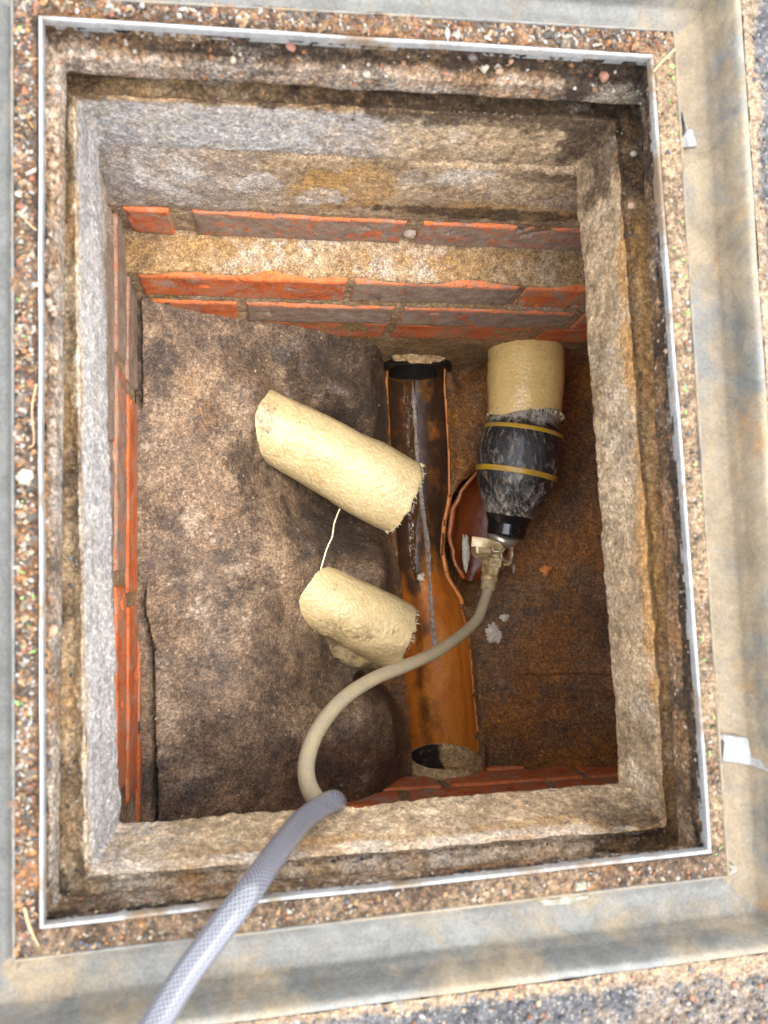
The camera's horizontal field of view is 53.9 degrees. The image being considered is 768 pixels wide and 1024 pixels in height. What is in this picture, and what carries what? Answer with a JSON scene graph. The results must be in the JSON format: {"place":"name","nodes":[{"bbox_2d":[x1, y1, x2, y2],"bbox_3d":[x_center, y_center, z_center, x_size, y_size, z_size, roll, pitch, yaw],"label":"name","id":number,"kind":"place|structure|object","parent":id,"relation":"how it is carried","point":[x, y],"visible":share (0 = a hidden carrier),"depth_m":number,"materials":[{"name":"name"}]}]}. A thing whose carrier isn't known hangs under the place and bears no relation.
{"place":"outdoors","nodes":[
{"label":"outdoors","id":0,"kind":"place"},
{"bbox_2d":[231,0,767,1023],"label":"ground","id":1,"kind":"structure","parent":0,"point":[619,1006],"depth_m":0.53,"materials":[{"name":"grey gravel"}]},
{"bbox_2d":[99,143,767,822],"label":"brick chamber","id":2,"kind":"object","parent":1,"relation":"in","point":[479,265],"visible":0.33,"depth_m":0.83,"materials":[{"name":"brick"}]},
{"bbox_2d":[59,72,677,895],"bbox_3d":[-0.011,-0.037,0.629,0.548,0.078,0.672,-1,87,-8],"label":"concrete ring","id":3,"kind":"object","parent":2,"relation":"on","point":[113,852],"visible":0.91,"depth_m":0.62,"materials":[{"name":"grey concrete"}]},
{"bbox_2d":[66,93,666,876],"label":"mortar crumbs","id":4,"kind":"object","parent":3,"relation":"on","point":[70,595],"visible":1,"depth_m":0.59,"materials":[{"name":"grey concrete"}]},
{"bbox_2d":[38,25,702,919],"bbox_3d":[0.000,-0.035,0.559,0.497,0.056,0.637,-1,87,-8],"label":"mortar collar","id":5,"kind":"object","parent":3,"relation":"on","point":[150,55],"visible":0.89,"depth_m":0.56,"materials":[{"name":"grey concrete"}]},
{"bbox_2d":[45,283,50,293],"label":"pebble","id":6,"kind":"object","parent":5,"relation":"on","point":[48,287],"visible":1,"depth_m":0.52,"materials":[{"name":"stone"}]},
{"bbox_2d":[45,298,51,306],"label":"pebble","id":7,"kind":"object","parent":5,"relation":"on","point":[48,301],"visible":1,"depth_m":0.52,"materials":[{"name":"stone"}]},
{"bbox_2d":[47,760,52,768],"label":"pebble","id":8,"kind":"object","parent":5,"relation":"on","point":[49,763],"visible":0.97,"depth_m":0.50,"materials":[{"name":"stone"}]},
{"bbox_2d":[48,747,53,754],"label":"pebble","id":9,"kind":"object","parent":5,"relation":"on","point":[51,751],"visible":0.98,"depth_m":0.51,"materials":[{"name":"stone"}]},
{"bbox_2d":[47,305,55,311],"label":"pebble","id":10,"kind":"object","parent":5,"relation":"on","point":[52,308],"visible":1,"depth_m":0.52,"materials":[{"name":"stone"}]},
{"bbox_2d":[47,161,57,169],"bbox_3d":[-0.232,-0.244,0.531,0.008,0.006,0.006,-10,99,14],"label":"pebble","id":11,"kind":"object","parent":5,"relation":"on","point":[51,165],"visible":1,"depth_m":0.53,"materials":[{"name":"stone"}]},
{"bbox_2d":[49,85,55,94],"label":"pebble","id":12,"kind":"object","parent":5,"relation":"on","point":[52,90],"visible":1,"depth_m":0.53,"materials":[{"name":"stone"}]},
{"bbox_2d":[48,624,57,636],"bbox_3d":[-0.227,0.082,0.517,0.007,0.007,0.009,36,65,-20],"label":"pebble","id":13,"kind":"object","parent":5,"relation":"on","point":[53,630],"visible":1,"depth_m":0.52,"materials":[{"name":"stone"}]},
{"bbox_2d":[82,31,89,37],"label":"pebble","id":14,"kind":"object","parent":5,"relation":"on","point":[86,34],"visible":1,"depth_m":0.53,"materials":[{"name":"stone"}]},
{"bbox_2d":[230,56,235,63],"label":"pebble","id":15,"kind":"object","parent":5,"relation":"on","point":[232,59],"visible":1,"depth_m":0.55,"materials":[{"name":"stone"}]},
{"bbox_2d":[285,42,295,51],"bbox_3d":[-0.068,-0.339,0.549,0.008,0.007,0.007,29,110,-33],"label":"pebble","id":16,"kind":"object","parent":5,"relation":"on","point":[290,46],"visible":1,"depth_m":0.55,"materials":[{"name":"stone"}]},
{"bbox_2d":[362,70,370,77],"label":"pebble","id":17,"kind":"object","parent":5,"relation":"on","point":[366,73],"visible":1,"depth_m":0.57,"materials":[{"name":"stone"}]},
{"bbox_2d":[0,0,767,1023],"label":"cover frame","id":18,"kind":"object","parent":5,"relation":"on","point":[290,970],"visible":0.88,"depth_m":0.56,"materials":[{"name":"metal"}]},
{"bbox_2d":[13,0,722,957],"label":"grit","id":19,"kind":"object","parent":18,"relation":"in","point":[21,898],"visible":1,"depth_m":0.50,"materials":[{"name":"beige gravel"}]},
{"bbox_2d":[10,0,728,962],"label":"soil","id":20,"kind":"structure","parent":18,"relation":"in","point":[616,874],"depth_m":0.53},
{"bbox_2d":[17,468,33,484],"bbox_3d":[-0.233,-0.023,0.490,0.010,0.010,0.010,13,85,-8],"label":"pebble","id":21,"kind":"object","parent":20,"relation":"on","point":[25,476],"visible":1,"depth_m":0.49,"materials":[{"name":"stone"}]},
{"bbox_2d":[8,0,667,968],"bbox_3d":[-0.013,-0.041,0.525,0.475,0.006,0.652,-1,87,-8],"label":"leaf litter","id":22,"kind":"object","parent":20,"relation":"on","point":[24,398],"visible":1,"depth_m":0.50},
{"bbox_2d":[17,210,36,230],"bbox_3d":[-0.235,-0.192,0.498,0.012,0.002,0.013,-1,87,-8],"label":"twig","id":23,"kind":"object","parent":22,"relation":"on","point":[26,220],"visible":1,"depth_m":0.50,"materials":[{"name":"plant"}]},
{"bbox_2d":[23,907,38,946],"bbox_3d":[-0.222,0.261,0.474,0.010,0.004,0.025,-1,87,-8],"label":"twig","id":24,"kind":"object","parent":22,"relation":"on","point":[28,923],"visible":1,"depth_m":0.47,"materials":[{"name":"wood"}]},
{"bbox_2d":[28,384,37,448],"bbox_3d":[-0.229,-0.062,0.492,0.006,0.003,0.042,-1,87,-8],"label":"twig","id":25,"kind":"object","parent":22,"relation":"on","point":[35,388],"visible":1,"depth_m":0.49,"materials":[{"name":"wood"}]},
{"bbox_2d":[15,26,721,855],"bbox_3d":[0.000,-0.044,0.527,0.487,0.003,0.591,-1,87,-8],"label":"moss","id":26,"kind":"object","parent":20,"relation":"on","point":[685,412],"visible":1,"depth_m":0.55,"materials":[{"name":"green plant"}]},
{"bbox_2d":[536,894,590,905],"bbox_3d":[0.130,0.281,0.550,0.045,0.008,0.012,-1,87,-8],"label":"grease smear","id":27,"kind":"object","parent":18,"relation":"attached to","point":[566,901],"visible":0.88,"depth_m":0.55},
{"bbox_2d":[573,880,586,890],"bbox_3d":[0.138,0.263,0.531,0.010,0.008,0.007,-1,87,-8],"label":"grease smear","id":28,"kind":"object","parent":18,"relation":"attached to","point":[580,885],"visible":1,"depth_m":0.53},
{"bbox_2d":[652,48,674,72],"bbox_3d":[0.212,-0.343,0.572,0.002,0.004,0.026,42,82,-4],"label":"twig","id":29,"kind":"object","parent":18,"relation":"on","point":[662,61],"visible":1,"depth_m":0.57,"materials":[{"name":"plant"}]},
{"bbox_2d":[729,862,737,873],"bbox_3d":[0.253,0.259,0.548,0.008,0.009,0.008,-1,87,-8],"label":"grease smear","id":30,"kind":"object","parent":18,"relation":"on","point":[733,868],"visible":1,"depth_m":0.55},
{"bbox_2d":[467,53,477,61],"bbox_3d":[0.067,-0.343,0.568,0.010,0.007,0.008,24,92,-22],"label":"pebble","id":31,"kind":"object","parent":5,"relation":"on","point":[472,57],"visible":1,"depth_m":0.57,"materials":[{"name":"stone"}]},
{"bbox_2d":[479,65,488,73],"bbox_3d":[0.078,-0.345,0.583,0.010,0.009,0.010,41,82,-4],"label":"pebble","id":32,"kind":"object","parent":5,"relation":"on","point":[482,68],"visible":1,"depth_m":0.58,"materials":[{"name":"stone"}]},
{"bbox_2d":[495,67,503,74],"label":"pebble","id":33,"kind":"object","parent":5,"relation":"on","point":[499,71],"visible":1,"depth_m":0.58,"materials":[{"name":"stone"}]},
{"bbox_2d":[599,71,608,82],"bbox_3d":[0.173,-0.342,0.594,0.008,0.006,0.008,38,106,5],"label":"pebble","id":34,"kind":"object","parent":5,"relation":"on","point":[603,76],"visible":1,"depth_m":0.59,"materials":[{"name":"stone"}]},
{"bbox_2d":[627,202,635,208],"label":"pebble","id":35,"kind":"object","parent":3,"relation":"on","point":[631,205],"visible":1,"depth_m":0.64,"materials":[{"name":"stone"}]},
{"bbox_2d":[630,150,636,156],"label":"pebble","id":36,"kind":"object","parent":3,"relation":"on","point":[633,153],"visible":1,"depth_m":0.64,"materials":[{"name":"stone"}]},
{"bbox_2d":[136,295,617,821],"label":"chamber floor","id":37,"kind":"structure","parent":2,"relation":"attached to","point":[220,473],"depth_m":0.99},
{"bbox_2d":[255,390,426,533],"bbox_3d":[-0.079,-0.072,1.044,0.269,0.139,0.114,25,84,-6],"label":"pipe liner","id":38,"kind":"object","parent":37,"relation":"in","point":[376,483],"visible":0.9,"depth_m":1.00,"materials":[{"name":"beige fabric"}]},
{"bbox_2d":[320,508,339,569],"bbox_3d":[-0.073,0.036,1.025,0.005,0.023,0.088,17,85,-7],"label":"loose thread","id":39,"kind":"object","parent":38,"relation":"hanging from","point":[330,539],"visible":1,"depth_m":1.02},
{"bbox_2d":[299,567,418,668],"bbox_3d":[-0.056,0.151,1.080,0.206,0.138,0.122,27,83,-6],"label":"pipe liner","id":40,"kind":"object","parent":37,"relation":"on","point":[356,623],"visible":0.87,"depth_m":1.05,"materials":[{"name":"beige plastic"}]},
{"bbox_2d":[138,307,615,810],"bbox_3d":[0.048,0.084,1.081,0.721,0.305,0.676,-1,87,-8],"label":"floor grit","id":41,"kind":"object","parent":37,"relation":"on","point":[324,563],"visible":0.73,"depth_m":0.96,"materials":[{"name":"brown gravel"}]},
{"bbox_2d":[384,354,481,779],"bbox_3d":[0.080,0.079,1.240,0.131,0.168,0.837,-4,87,-9],"label":"drain channel","id":42,"kind":"object","parent":37,"relation":"on","point":[441,703],"visible":0.69,"depth_m":1.28,"materials":[{"name":"ceramic"}]},
{"bbox_2d":[403,380,421,593],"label":"water","id":43,"kind":"structure","parent":42,"relation":"in","point":[415,505],"depth_m":1.29,"materials":[{"name":"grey liquid"}]},
{"bbox_2d":[417,573,424,580],"bbox_3d":[0.062,0.109,1.269,0.014,0.006,0.015,-1,87,-8],"label":"resin splash","id":44,"kind":"object","parent":42,"relation":"in","point":[420,577],"visible":1,"depth_m":1.27,"materials":[{"name":"white plastic"}]},
{"bbox_2d":[412,383,438,664],"bbox_3d":[0.069,0.022,1.294,0.013,0.029,0.486,-5,88,-9],"label":"foam scum","id":45,"kind":"object","parent":42,"relation":"in","point":[428,567],"visible":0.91,"depth_m":1.29,"materials":[{"name":"grey"}]},
{"bbox_2d":[447,472,509,581],"bbox_3d":[0.162,0.027,1.257,0.128,0.072,0.185,-1,87,-8],"label":"broken branch channel","id":46,"kind":"object","parent":37,"relation":"on","point":[467,515],"visible":0.54,"depth_m":1.27,"materials":[{"name":"red ceramic"}]},
{"bbox_2d":[462,534,469,572],"bbox_3d":[0.136,0.068,1.246,0.014,0.006,0.066,-1,87,-8],"label":"resin splash","id":47,"kind":"object","parent":46,"relation":"in","point":[465,551],"visible":1,"depth_m":1.24,"materials":[{"name":"white plastic"}]},
{"bbox_2d":[485,622,501,643],"bbox_3d":[0.178,0.196,1.226,0.031,0.006,0.039,-1,87,-8],"label":"resin splash","id":48,"kind":"object","parent":37,"relation":"on","point":[493,633],"visible":1,"depth_m":1.22,"materials":[{"name":"white plastic"}]},
{"bbox_2d":[499,614,509,621],"bbox_3d":[0.196,0.171,1.227,0.017,0.006,0.016,39,82,-5],"label":"resin splash","id":49,"kind":"object","parent":37,"relation":"on","point":[503,617],"visible":1,"depth_m":1.23,"materials":[{"name":"white plastic"}]},
{"bbox_2d":[539,565,551,576],"bbox_3d":[0.259,0.095,1.218,0.021,0.006,0.020,18,84,-7],"label":"leaf","id":50,"kind":"object","parent":37,"relation":"on","point":[545,569],"visible":1,"depth_m":1.22,"materials":[{"name":"orange plant"}]},
{"bbox_2d":[403,230,415,237],"bbox_3d":[0.029,-0.311,0.837,0.016,0.011,0.014,-4,88,-9],"label":"pebble","id":51,"kind":"object","parent":2,"relation":"on","point":[410,233],"visible":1,"depth_m":0.83,"materials":[{"name":"stone"}]},
{"bbox_2d":[487,339,564,422],"bbox_3d":[0.215,-0.211,1.149,0.118,0.121,0.151,4,86,-8],"label":"pipe liner","id":52,"kind":"object","parent":2,"relation":"attached to","point":[522,375],"visible":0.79,"depth_m":1.10,"materials":[{"name":"fabric"}]},
{"bbox_2d":[471,408,562,575],"bbox_3d":[0.197,-0.046,1.137,0.126,0.127,0.287,10,85,-8],"label":"inflatable plug","id":53,"kind":"object","parent":52,"relation":"in","point":[519,458],"visible":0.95,"depth_m":1.10,"materials":[{"name":"black rubber"}]},
{"bbox_2d":[138,572,497,1023],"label":"braided hose","id":54,"kind":"object","parent":53,"relation":"attached to","point":[209,943],"visible":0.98,"depth_m":0.54,"materials":[{"name":"grey plastic"}]}
]}

